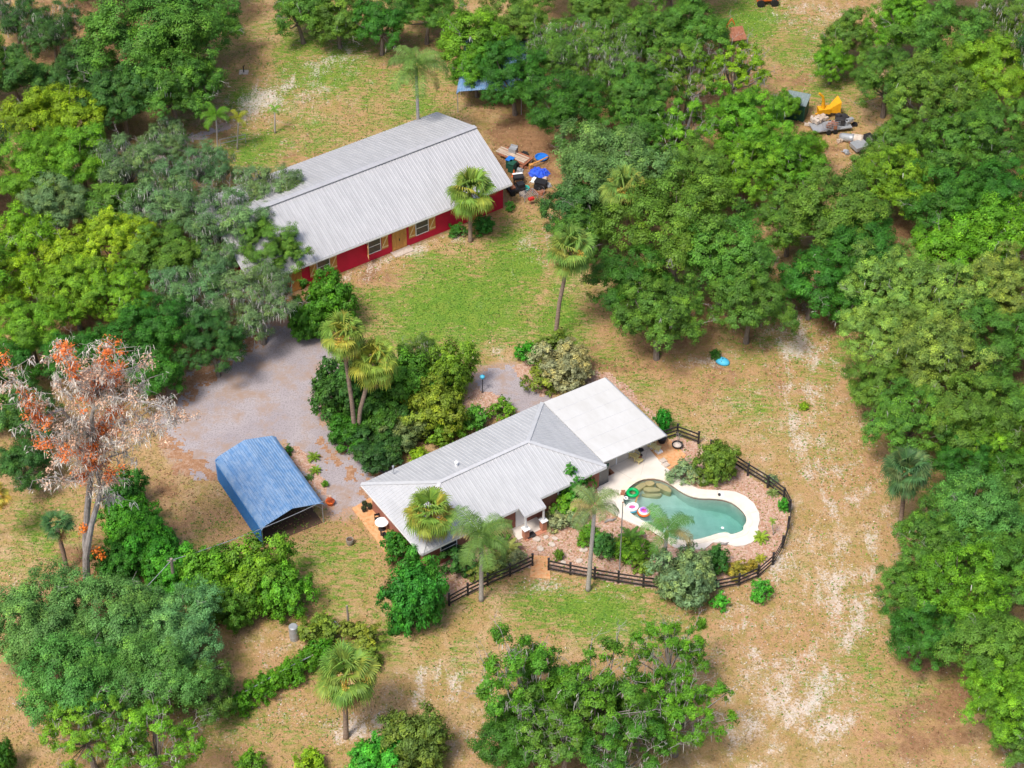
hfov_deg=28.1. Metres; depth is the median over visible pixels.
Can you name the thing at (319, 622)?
bush
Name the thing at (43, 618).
oak tree
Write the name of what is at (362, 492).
straw litter
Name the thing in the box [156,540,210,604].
hedge
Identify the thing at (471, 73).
oak tree
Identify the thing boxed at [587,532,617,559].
bush
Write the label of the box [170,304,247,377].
oak tree
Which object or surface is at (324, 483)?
bush
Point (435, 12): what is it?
oak tree
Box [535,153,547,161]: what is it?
paddling pool
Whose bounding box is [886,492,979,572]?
oak tree
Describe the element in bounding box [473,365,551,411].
garden path
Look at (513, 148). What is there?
washing machine
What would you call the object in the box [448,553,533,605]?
rail fence
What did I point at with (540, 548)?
stepping stone
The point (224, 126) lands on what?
track
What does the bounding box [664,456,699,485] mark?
bush
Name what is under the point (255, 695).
hedge
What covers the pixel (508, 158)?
wheelie bin
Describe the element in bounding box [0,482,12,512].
fan palm
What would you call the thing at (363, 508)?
plant pot
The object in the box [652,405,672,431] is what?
bush
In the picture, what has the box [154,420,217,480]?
straw litter
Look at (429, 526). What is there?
fan palm
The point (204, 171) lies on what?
oak tree
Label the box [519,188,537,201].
wire cage
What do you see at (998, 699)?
oak tree
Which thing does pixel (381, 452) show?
bush
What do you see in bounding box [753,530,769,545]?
cycad
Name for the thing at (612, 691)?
oak tree
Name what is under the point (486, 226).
bush
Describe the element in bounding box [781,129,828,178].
oak tree
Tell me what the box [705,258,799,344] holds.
oak tree
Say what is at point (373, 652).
bush
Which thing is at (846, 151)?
scrap
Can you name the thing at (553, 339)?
bush
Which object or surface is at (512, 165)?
wheelie bin
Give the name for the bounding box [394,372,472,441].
garden tree
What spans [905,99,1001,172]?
oak tree
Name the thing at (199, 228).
oak tree
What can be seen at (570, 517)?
bush
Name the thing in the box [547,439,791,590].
rail fence
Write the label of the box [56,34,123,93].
oak tree
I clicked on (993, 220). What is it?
oak tree
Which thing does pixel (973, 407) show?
oak tree
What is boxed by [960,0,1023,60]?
oak tree
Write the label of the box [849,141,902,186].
oak tree
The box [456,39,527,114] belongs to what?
metal carport
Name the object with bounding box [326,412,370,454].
bush
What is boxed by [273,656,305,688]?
hedge
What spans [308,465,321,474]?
cycad
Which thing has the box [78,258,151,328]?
oak tree
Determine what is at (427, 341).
garden tree
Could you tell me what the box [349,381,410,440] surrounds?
bush
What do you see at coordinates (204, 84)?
oak tree
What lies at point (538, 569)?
gate pavers
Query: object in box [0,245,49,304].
oak tree
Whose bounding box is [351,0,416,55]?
oak tree
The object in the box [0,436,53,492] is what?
oak tree
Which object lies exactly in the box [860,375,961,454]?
oak tree
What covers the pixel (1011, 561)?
oak tree
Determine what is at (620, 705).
oak tree
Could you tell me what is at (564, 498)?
bush
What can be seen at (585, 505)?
feather palm
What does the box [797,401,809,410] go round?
bush
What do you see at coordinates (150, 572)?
bush
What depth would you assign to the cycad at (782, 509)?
154.43 m
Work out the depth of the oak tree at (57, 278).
166.46 m
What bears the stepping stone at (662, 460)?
on the paver patio at (670, 454)
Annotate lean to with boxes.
[714,26,746,49]
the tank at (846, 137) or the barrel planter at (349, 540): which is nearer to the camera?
the barrel planter at (349, 540)
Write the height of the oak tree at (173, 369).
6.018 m
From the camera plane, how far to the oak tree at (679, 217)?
168.62 m
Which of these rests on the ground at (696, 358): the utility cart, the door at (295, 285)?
the utility cart
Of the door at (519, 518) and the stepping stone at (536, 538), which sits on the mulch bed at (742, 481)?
the stepping stone at (536, 538)
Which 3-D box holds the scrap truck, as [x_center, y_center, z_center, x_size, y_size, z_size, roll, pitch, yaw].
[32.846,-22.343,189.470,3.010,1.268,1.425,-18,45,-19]
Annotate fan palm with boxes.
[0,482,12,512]
[39,509,75,572]
[311,637,384,739]
[318,309,366,441]
[348,336,399,426]
[402,485,459,541]
[443,165,497,242]
[543,223,596,330]
[598,162,648,257]
[878,444,934,535]
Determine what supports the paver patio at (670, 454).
on the ground at (696, 358)
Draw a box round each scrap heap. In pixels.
[810,115,819,124]
[817,113,828,122]
[826,120,838,129]
[835,113,848,125]
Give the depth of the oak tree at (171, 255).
169.76 m
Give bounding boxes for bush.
[0,736,17,767]
[89,538,146,583]
[95,491,162,545]
[101,464,149,510]
[122,516,184,573]
[140,547,186,595]
[231,745,267,767]
[284,443,293,455]
[286,294,324,342]
[292,745,327,767]
[297,609,339,646]
[321,480,328,486]
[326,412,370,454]
[335,619,386,651]
[344,728,404,767]
[348,425,404,475]
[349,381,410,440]
[360,644,384,668]
[374,559,449,637]
[375,700,454,767]
[377,406,433,452]
[379,529,405,553]
[384,539,416,568]
[398,542,444,608]
[407,445,429,461]
[423,423,455,447]
[436,544,478,578]
[444,410,472,437]
[448,221,467,237]
[457,403,488,431]
[466,562,492,582]
[472,213,495,236]
[477,548,515,576]
[484,524,510,548]
[485,394,516,421]
[503,548,527,568]
[504,201,515,211]
[514,341,536,364]
[519,356,556,397]
[524,336,594,393]
[534,327,572,357]
[545,506,569,533]
[548,488,584,516]
[552,547,564,561]
[557,461,597,505]
[560,506,588,527]
[576,519,605,547]
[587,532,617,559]
[613,536,654,567]
[631,558,652,575]
[643,541,719,611]
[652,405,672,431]
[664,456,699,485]
[685,465,707,483]
[702,542,730,575]
[708,590,730,612]
[709,348,721,360]
[722,557,746,582]
[743,558,758,571]
[749,578,774,604]
[764,473,778,484]
[777,497,788,509]
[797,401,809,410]
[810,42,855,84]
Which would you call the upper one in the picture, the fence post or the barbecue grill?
the barbecue grill
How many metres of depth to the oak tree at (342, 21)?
198.78 m
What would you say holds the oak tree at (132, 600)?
on the ground at (696, 358)
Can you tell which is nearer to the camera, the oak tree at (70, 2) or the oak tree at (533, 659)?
the oak tree at (533, 659)
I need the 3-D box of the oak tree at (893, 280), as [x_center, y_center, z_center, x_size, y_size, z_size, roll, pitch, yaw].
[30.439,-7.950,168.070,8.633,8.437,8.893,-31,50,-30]
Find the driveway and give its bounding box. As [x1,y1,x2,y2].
[150,324,391,513]
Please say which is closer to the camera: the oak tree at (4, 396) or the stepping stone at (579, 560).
the stepping stone at (579, 560)
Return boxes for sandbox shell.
[715,357,729,365]
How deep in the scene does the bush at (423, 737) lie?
134.22 m
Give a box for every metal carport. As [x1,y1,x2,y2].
[215,436,323,546]
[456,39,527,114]
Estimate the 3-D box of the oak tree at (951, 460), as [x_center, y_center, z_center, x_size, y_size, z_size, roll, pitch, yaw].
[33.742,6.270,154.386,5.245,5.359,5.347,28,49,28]
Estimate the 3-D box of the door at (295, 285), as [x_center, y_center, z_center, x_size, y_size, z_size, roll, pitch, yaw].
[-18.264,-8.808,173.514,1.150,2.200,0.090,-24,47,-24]
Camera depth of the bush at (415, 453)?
157.89 m
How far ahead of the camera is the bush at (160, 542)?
148.15 m
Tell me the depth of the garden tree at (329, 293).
168.11 m
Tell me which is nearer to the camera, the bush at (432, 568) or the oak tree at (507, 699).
the oak tree at (507, 699)
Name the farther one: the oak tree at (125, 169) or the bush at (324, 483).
the oak tree at (125, 169)
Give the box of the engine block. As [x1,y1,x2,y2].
[845,117,853,125]
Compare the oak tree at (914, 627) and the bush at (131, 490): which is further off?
the bush at (131, 490)
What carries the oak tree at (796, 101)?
on the ground at (696, 358)
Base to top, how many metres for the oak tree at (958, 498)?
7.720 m
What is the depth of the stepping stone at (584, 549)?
151.48 m
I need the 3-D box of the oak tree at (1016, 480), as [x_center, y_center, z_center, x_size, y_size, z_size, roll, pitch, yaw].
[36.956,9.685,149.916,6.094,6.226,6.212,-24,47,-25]
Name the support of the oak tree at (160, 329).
on the ground at (696, 358)
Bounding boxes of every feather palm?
[200,101,230,147]
[229,109,248,149]
[267,104,280,133]
[385,45,449,119]
[448,504,513,601]
[570,484,620,591]
[639,503,694,572]
[769,517,775,534]
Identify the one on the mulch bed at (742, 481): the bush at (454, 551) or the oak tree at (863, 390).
the bush at (454, 551)
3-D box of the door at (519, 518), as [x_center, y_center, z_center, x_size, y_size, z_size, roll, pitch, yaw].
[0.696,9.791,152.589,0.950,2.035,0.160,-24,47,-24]
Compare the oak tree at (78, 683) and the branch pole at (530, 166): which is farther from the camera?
the branch pole at (530, 166)
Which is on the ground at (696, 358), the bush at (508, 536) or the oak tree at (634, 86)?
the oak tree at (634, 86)
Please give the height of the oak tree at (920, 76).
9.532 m
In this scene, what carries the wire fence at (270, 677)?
on the ground at (696, 358)
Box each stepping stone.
[532,536,539,541]
[537,546,543,551]
[548,541,554,546]
[576,558,582,563]
[579,547,587,551]
[654,449,662,454]
[659,457,667,462]
[661,461,669,467]
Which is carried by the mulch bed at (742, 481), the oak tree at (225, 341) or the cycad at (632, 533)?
the cycad at (632, 533)
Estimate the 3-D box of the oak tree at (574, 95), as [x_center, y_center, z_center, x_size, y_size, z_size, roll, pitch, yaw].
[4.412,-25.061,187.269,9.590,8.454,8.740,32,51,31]
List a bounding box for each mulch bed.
[285,444,330,497]
[437,436,788,600]
[462,389,504,420]
[512,361,656,422]
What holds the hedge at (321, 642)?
on the ground at (696, 358)
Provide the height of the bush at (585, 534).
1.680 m
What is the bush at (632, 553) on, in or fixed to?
on the mulch bed at (742, 481)
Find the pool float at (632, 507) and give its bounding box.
[626,502,638,512]
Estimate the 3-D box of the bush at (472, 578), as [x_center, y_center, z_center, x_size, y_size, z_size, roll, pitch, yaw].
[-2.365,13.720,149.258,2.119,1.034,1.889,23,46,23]
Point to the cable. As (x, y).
(254, 531)
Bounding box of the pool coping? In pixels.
[617,474,751,544]
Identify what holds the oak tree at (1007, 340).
on the ground at (696, 358)
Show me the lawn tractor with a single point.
(517, 187)
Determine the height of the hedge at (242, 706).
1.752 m
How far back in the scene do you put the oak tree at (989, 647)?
137.82 m
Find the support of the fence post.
on the ground at (696, 358)
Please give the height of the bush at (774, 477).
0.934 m
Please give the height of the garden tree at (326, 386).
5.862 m
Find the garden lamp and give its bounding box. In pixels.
[480,375,484,392]
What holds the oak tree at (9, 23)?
on the ground at (696, 358)
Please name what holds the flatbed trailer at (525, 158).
on the ground at (696, 358)
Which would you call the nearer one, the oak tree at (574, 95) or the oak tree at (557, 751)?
the oak tree at (557, 751)
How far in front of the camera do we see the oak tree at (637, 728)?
130.58 m
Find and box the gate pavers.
[530,555,549,578]
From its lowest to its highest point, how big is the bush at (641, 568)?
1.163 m
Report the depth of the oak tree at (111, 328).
160.65 m
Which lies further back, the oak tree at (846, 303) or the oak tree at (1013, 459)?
the oak tree at (846, 303)
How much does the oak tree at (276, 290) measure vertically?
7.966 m
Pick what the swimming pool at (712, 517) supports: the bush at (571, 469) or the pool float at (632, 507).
the pool float at (632, 507)
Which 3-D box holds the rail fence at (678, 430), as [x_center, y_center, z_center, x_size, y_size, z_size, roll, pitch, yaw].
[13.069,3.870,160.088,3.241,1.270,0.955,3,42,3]
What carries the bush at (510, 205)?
on the ground at (696, 358)
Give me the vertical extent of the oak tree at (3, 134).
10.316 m
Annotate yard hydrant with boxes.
[239,65,248,74]
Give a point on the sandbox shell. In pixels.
(722, 361)
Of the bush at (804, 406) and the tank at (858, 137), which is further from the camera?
the tank at (858, 137)
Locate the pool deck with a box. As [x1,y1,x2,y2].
[597,449,759,549]
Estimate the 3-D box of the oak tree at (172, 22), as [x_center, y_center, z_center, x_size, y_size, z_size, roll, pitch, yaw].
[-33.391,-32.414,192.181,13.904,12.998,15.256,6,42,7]
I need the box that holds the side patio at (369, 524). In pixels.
[352,498,398,556]
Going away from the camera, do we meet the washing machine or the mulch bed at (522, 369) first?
the mulch bed at (522, 369)
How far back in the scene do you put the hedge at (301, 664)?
141.80 m
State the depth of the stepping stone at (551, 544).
151.86 m
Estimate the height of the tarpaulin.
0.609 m
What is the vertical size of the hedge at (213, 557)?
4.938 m
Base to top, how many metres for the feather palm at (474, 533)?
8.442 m
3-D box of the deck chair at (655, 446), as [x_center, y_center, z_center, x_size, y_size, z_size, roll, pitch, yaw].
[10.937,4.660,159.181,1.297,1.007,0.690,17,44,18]
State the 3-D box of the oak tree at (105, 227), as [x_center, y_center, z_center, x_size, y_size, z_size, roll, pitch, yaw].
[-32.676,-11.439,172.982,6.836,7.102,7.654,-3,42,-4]
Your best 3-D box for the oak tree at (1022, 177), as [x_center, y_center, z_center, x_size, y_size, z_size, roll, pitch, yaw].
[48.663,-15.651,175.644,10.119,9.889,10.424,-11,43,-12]
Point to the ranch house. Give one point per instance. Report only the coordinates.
(512, 468)
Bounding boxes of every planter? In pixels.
[346,536,353,545]
[658,437,666,443]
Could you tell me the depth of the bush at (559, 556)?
150.35 m
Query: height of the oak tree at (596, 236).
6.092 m
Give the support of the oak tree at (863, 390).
on the ground at (696, 358)
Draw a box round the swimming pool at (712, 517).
[623,479,745,539]
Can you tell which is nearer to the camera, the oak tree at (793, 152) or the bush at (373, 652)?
the bush at (373, 652)
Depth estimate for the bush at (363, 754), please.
133.92 m
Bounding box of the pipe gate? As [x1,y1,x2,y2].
[219,134,245,146]
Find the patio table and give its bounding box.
[375,517,388,530]
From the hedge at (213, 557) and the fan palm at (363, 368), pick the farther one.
the fan palm at (363, 368)
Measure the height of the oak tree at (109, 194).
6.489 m
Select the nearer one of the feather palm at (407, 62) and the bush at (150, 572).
the bush at (150, 572)
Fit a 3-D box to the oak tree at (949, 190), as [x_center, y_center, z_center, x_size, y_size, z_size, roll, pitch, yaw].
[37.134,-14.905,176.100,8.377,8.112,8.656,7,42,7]
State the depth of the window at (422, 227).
178.49 m
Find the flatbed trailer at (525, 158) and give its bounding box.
[496,146,533,166]
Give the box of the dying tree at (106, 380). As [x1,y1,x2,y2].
[0,334,203,587]
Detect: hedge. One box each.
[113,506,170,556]
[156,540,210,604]
[175,541,241,614]
[205,577,259,634]
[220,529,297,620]
[227,690,250,717]
[234,678,270,709]
[248,669,276,700]
[255,558,320,623]
[265,665,290,690]
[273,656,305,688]
[286,647,319,679]
[301,643,323,670]
[305,637,337,669]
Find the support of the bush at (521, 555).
on the mulch bed at (742, 481)
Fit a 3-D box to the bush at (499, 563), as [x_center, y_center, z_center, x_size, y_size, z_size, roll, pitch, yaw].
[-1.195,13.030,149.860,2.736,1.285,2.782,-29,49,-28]
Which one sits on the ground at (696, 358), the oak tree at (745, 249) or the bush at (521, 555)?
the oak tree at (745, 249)
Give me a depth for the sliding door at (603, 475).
156.02 m
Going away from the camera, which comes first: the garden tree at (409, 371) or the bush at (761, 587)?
the bush at (761, 587)
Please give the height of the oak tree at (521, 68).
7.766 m
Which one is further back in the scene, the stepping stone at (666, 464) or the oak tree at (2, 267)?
the oak tree at (2, 267)
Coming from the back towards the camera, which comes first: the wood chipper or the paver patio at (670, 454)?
the wood chipper
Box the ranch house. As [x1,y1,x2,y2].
[360,377,666,565]
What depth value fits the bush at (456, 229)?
179.60 m
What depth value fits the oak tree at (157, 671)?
135.30 m
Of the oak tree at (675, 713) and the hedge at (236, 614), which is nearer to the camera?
the oak tree at (675, 713)
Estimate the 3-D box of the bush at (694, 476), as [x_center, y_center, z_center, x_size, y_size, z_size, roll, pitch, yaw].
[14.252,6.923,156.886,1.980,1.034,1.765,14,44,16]
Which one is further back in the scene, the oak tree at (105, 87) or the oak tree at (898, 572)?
the oak tree at (105, 87)
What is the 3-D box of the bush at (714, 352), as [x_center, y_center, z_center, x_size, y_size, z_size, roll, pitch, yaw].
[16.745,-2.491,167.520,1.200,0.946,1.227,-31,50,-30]
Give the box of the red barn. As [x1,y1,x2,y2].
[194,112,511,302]
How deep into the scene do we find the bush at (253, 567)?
145.36 m
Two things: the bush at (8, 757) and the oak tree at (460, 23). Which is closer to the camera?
the bush at (8, 757)
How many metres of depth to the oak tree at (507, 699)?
134.48 m
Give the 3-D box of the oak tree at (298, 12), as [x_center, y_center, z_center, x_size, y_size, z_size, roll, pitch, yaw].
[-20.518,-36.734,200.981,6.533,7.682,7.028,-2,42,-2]
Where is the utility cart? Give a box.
[757,0,778,7]
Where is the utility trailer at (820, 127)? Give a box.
[809,120,851,134]
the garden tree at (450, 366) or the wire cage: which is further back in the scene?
the wire cage
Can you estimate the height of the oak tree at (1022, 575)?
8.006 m
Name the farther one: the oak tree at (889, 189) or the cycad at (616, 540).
the oak tree at (889, 189)
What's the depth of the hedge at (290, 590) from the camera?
144.79 m
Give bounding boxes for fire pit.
[672,440,682,448]
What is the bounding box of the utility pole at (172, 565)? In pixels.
[167,558,175,584]
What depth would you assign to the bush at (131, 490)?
153.05 m
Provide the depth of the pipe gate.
189.64 m
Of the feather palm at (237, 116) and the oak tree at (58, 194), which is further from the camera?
the feather palm at (237, 116)
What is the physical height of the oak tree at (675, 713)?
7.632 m
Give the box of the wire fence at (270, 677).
[217,654,312,718]
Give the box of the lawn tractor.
[506,181,525,196]
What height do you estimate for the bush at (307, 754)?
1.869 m
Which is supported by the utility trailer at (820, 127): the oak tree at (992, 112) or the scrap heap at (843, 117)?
the scrap heap at (843, 117)
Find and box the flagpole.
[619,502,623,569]
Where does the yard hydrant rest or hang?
on the ground at (696, 358)
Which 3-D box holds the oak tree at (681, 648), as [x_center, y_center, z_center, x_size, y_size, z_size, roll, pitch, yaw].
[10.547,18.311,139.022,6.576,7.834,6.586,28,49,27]
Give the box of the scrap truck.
[849,132,879,153]
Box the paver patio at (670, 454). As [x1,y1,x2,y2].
[650,438,685,468]
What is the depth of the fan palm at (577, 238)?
162.82 m
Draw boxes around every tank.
[839,133,854,141]
[853,134,862,140]
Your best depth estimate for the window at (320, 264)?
174.23 m
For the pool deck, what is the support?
on the ground at (696, 358)
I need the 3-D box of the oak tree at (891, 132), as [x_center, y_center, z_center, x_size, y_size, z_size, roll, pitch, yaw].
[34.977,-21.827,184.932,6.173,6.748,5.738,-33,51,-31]
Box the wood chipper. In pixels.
[815,92,841,116]
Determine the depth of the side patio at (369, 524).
153.75 m
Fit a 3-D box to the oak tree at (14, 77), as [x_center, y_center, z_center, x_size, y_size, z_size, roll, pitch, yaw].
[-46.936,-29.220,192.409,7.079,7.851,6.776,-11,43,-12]
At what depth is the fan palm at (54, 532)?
146.56 m
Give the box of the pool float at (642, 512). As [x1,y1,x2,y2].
[637,506,649,516]
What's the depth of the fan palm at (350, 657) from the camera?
133.46 m
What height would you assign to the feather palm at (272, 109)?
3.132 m
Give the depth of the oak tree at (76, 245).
170.49 m
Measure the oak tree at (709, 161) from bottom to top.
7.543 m
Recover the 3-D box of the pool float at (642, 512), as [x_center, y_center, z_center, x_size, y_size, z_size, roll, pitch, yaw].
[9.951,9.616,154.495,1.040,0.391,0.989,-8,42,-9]
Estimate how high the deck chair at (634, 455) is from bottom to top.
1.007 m
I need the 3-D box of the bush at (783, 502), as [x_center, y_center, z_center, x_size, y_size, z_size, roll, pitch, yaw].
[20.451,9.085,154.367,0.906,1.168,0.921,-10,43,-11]
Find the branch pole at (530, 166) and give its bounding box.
[529,156,547,169]
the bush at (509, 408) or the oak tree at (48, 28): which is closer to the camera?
the bush at (509, 408)
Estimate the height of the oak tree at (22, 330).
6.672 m
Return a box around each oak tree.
[0,0,43,45]
[0,28,17,80]
[0,37,48,102]
[0,85,67,158]
[0,120,15,161]
[0,126,85,208]
[0,199,64,270]
[0,236,15,291]
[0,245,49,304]
[0,292,84,366]
[0,337,43,387]
[0,381,66,445]
[0,382,30,436]
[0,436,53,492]
[0,553,94,674]
[10,627,133,729]
[14,164,101,236]
[18,0,89,63]
[26,253,118,330]
[27,58,87,99]
[30,687,134,767]
[33,75,108,145]
[34,119,126,191]
[36,320,109,392]
[37,222,108,274]
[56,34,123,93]
[64,570,172,657]
[66,0,106,12]
[73,0,229,77]
[73,49,159,141]
[74,181,140,234]
[76,127,167,193]
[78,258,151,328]
[81,205,165,272]
[87,316,159,393]
[95,685,212,767]
[97,623,217,720]
[116,155,202,242]
[117,287,202,361]
[119,44,232,125]
[120,218,203,294]
[123,339,186,406]
[127,573,225,668]
[134,114,191,170]
[145,258,232,334]
[162,657,236,726]
[166,56,221,94]
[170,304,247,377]
[172,137,239,195]
[178,174,276,261]
[182,232,238,276]
[183,0,246,64]
[208,256,310,345]
[219,195,260,205]
[232,162,303,205]
[233,215,317,286]
[272,0,330,44]
[308,0,366,48]
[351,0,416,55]
[389,0,468,44]
[435,0,510,73]
[446,36,505,97]
[451,610,601,732]
[463,705,549,767]
[472,35,559,115]
[477,0,558,49]
[483,672,562,760]
[507,677,605,767]
[512,68,615,150]
[524,9,617,89]
[526,668,605,753]
[533,181,611,236]
[537,619,665,761]
[548,203,617,262]
[550,117,679,209]
[551,703,688,767]
[566,0,638,33]
[566,23,657,103]
[579,241,674,313]
[594,155,741,290]
[598,95,681,171]
[598,673,683,757]
[599,0,686,71]
[606,59,690,122]
[610,267,715,360]
[629,607,718,694]
[642,86,728,173]
[645,38,730,124]
[645,650,747,758]
[647,0,671,13]
[647,129,730,209]
[652,0,735,71]
[662,196,779,310]
[700,29,778,96]
[702,81,798,156]
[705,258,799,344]
[712,137,787,212]
[741,122,830,195]
[754,177,828,257]
[771,87,802,124]
[775,161,895,251]
[776,247,846,320]
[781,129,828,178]
[807,205,903,287]
[815,5,876,63]
[816,268,875,324]
[834,300,919,375]
[837,236,939,324]
[840,358,915,420]
[849,44,932,118]
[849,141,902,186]
[849,142,935,219]
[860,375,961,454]
[862,0,938,49]
[862,106,929,168]
[873,557,944,609]
[875,304,1005,395]
[879,598,966,671]
[883,0,1001,85]
[884,48,984,135]
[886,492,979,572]
[897,157,994,230]
[900,258,997,337]
[901,538,1013,637]
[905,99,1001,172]
[906,213,985,288]
[911,367,1023,457]
[919,465,1023,553]
[926,433,993,488]
[931,604,1023,685]
[941,31,1023,107]
[942,190,1023,277]
[945,296,1023,391]
[952,239,1023,336]
[955,89,1023,175]
[957,653,1023,745]
[958,154,1023,236]
[959,371,1023,446]
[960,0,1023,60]
[963,529,1023,614]
[964,408,1023,471]
[967,468,1023,540]
[983,446,1023,501]
[987,715,1023,767]
[1013,22,1023,82]
[1014,573,1023,588]
[1016,167,1023,203]
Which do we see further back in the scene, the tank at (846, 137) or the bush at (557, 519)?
the tank at (846, 137)
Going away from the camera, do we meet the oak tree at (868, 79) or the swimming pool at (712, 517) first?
the swimming pool at (712, 517)
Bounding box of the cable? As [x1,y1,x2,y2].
[173,501,322,559]
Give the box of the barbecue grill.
[512,172,523,184]
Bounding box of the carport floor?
[262,506,322,544]
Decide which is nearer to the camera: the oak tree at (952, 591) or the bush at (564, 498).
the oak tree at (952, 591)
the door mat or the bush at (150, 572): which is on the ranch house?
the door mat
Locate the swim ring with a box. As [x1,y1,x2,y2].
[626,487,638,497]
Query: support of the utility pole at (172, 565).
on the ground at (696, 358)
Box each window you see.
[316,256,329,271]
[368,238,380,254]
[415,219,428,235]
[440,540,456,553]
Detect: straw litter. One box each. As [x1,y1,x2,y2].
[154,324,271,431]
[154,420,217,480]
[315,436,363,481]
[349,472,383,499]
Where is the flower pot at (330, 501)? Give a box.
[325,497,334,505]
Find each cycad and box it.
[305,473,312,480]
[307,452,320,462]
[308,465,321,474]
[498,537,521,555]
[610,537,628,555]
[617,526,645,544]
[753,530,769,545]
[755,553,766,563]
[766,487,778,497]
[778,506,791,513]
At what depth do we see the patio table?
152.65 m
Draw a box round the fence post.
[346,605,349,621]
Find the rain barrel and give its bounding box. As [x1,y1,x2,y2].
[288,623,298,641]
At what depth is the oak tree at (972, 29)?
191.75 m
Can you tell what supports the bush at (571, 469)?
on the mulch bed at (742, 481)
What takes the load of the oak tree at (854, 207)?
on the ground at (696, 358)
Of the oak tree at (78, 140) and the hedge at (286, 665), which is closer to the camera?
the hedge at (286, 665)
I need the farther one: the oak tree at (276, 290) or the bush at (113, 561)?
the oak tree at (276, 290)
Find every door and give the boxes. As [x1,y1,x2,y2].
[290,271,301,291]
[392,226,406,251]
[515,509,524,526]
[599,463,608,485]
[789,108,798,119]
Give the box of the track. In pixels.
[151,123,232,160]
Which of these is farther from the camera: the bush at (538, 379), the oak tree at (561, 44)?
the oak tree at (561, 44)
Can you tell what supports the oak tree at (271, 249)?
on the ground at (696, 358)
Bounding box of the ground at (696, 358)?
[0,0,1023,767]
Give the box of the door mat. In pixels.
[528,531,535,538]
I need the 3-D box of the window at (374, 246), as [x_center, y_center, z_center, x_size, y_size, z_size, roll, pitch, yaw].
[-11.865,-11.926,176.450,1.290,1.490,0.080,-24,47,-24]
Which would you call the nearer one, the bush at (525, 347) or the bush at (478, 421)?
the bush at (478, 421)
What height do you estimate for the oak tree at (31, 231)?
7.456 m
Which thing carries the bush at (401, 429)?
on the ground at (696, 358)
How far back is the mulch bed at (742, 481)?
152.05 m
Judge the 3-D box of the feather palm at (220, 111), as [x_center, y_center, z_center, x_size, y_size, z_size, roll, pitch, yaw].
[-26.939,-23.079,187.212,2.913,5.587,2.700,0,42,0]
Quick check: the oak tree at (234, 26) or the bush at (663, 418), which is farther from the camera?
the oak tree at (234, 26)
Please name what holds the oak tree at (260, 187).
on the ground at (696, 358)
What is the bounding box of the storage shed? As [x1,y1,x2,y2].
[785,90,810,121]
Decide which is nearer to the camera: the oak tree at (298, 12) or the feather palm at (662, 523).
the feather palm at (662, 523)
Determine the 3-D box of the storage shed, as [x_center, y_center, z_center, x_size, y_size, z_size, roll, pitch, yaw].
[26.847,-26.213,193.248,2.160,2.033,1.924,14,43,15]
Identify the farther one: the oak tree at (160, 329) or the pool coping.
the oak tree at (160, 329)
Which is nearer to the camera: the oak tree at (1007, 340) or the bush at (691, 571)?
the bush at (691, 571)
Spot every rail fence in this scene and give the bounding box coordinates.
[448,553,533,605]
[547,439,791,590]
[663,423,699,443]
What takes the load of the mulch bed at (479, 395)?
on the ground at (696, 358)
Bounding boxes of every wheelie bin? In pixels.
[505,156,514,168]
[507,160,516,172]
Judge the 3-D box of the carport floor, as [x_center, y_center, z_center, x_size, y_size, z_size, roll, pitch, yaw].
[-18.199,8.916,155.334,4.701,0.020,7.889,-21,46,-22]
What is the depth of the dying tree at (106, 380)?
135.54 m
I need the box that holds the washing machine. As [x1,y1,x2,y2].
[508,144,517,153]
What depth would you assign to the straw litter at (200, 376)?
165.65 m
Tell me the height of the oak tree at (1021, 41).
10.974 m
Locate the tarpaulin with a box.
[528,167,549,177]
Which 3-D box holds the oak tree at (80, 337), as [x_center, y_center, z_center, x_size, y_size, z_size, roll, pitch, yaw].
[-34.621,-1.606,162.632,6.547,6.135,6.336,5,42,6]
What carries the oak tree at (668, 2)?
on the ground at (696, 358)
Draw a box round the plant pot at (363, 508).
[361,505,366,512]
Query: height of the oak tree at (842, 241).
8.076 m
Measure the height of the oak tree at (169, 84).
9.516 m
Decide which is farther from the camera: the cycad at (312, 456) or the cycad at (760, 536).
the cycad at (312, 456)
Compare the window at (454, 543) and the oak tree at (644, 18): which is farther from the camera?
the oak tree at (644, 18)
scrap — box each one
[538,189,546,195]
[841,149,850,154]
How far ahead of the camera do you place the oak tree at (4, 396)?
157.84 m
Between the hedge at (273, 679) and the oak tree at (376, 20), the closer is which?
the hedge at (273, 679)
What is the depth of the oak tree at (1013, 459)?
152.53 m
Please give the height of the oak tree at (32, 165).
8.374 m
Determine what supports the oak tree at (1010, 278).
on the ground at (696, 358)
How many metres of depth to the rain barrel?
144.31 m
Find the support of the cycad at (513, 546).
on the mulch bed at (742, 481)
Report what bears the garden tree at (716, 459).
on the mulch bed at (742, 481)
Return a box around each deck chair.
[628,450,643,464]
[647,441,661,451]
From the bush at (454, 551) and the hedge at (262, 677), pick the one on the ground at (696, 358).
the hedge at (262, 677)
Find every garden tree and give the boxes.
[293,264,363,329]
[307,352,383,429]
[375,344,453,411]
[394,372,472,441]
[397,332,440,372]
[424,336,480,408]
[691,437,741,487]
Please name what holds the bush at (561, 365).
on the mulch bed at (522, 369)
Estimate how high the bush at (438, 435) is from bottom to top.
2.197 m

